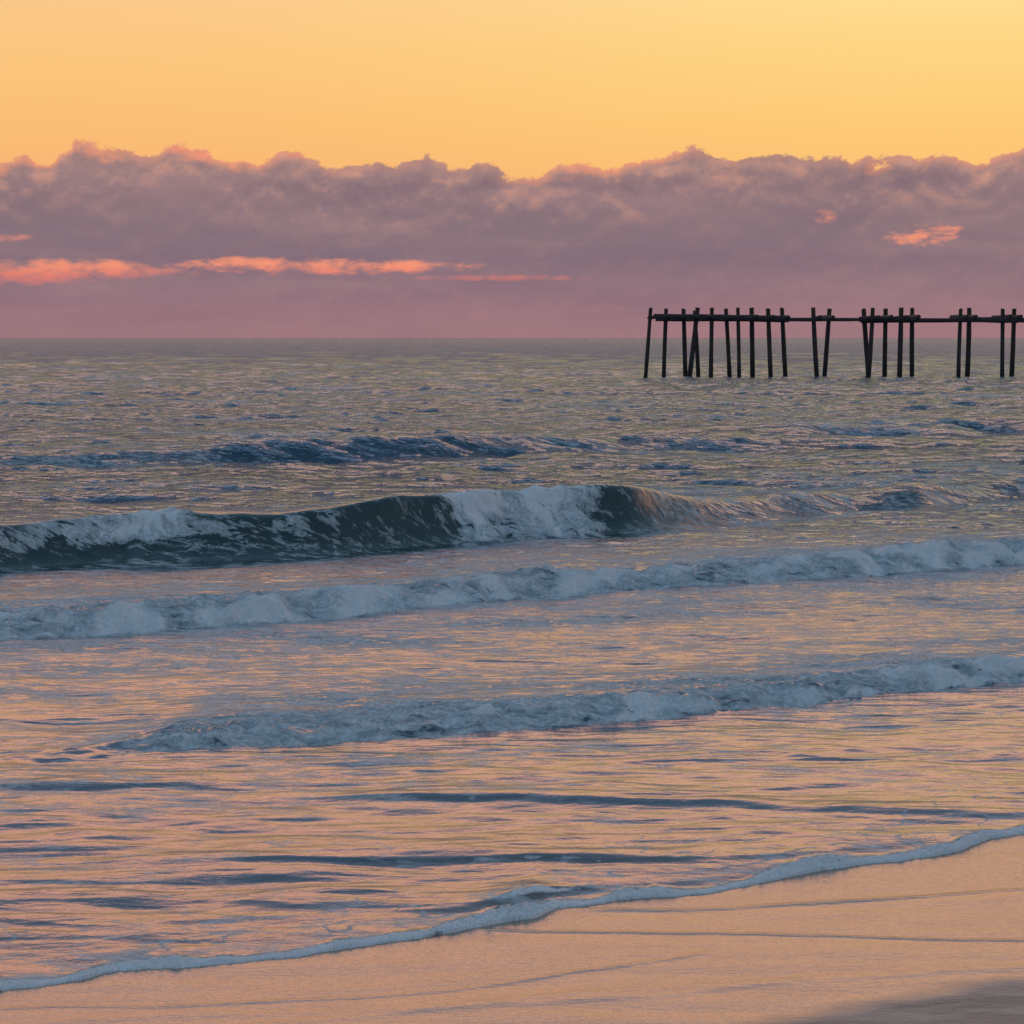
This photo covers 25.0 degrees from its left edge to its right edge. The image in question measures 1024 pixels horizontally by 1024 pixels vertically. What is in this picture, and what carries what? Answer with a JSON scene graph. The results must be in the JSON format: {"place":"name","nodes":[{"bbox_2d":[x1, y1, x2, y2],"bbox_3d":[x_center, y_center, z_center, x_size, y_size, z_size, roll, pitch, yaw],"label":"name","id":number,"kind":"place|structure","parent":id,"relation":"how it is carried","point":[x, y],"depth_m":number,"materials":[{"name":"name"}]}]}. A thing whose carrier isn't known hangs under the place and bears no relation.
{"place":"outdoors","nodes":[
{"label":"outdoors","id":0,"kind":"place"},
{"bbox_2d":[0,338,1023,990],"bbox_3d":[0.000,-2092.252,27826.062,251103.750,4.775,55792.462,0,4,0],"label":"ocean","id":1,"kind":"structure","parent":0,"point":[308,646],"depth_m":22.71,"materials":[{"name":"liquid"}]},
{"bbox_2d":[643,307,1023,377],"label":"wooden pier","id":2,"kind":"structure","parent":1,"relation":"in","point":[885,318],"depth_m":162.55,"materials":[{"name":"brown wood"}]},
{"bbox_2d":[0,834,1023,1023],"bbox_3d":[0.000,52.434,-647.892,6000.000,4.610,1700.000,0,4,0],"label":"sand beach","id":3,"kind":"structure","parent":0,"point":[938,939],"depth_m":10.57,"materials":[{"name":"beige sand"}]},
{"bbox_2d":[0,0,1023,337],"label":"sky","id":4,"kind":"structure","parent":0,"point":[169,168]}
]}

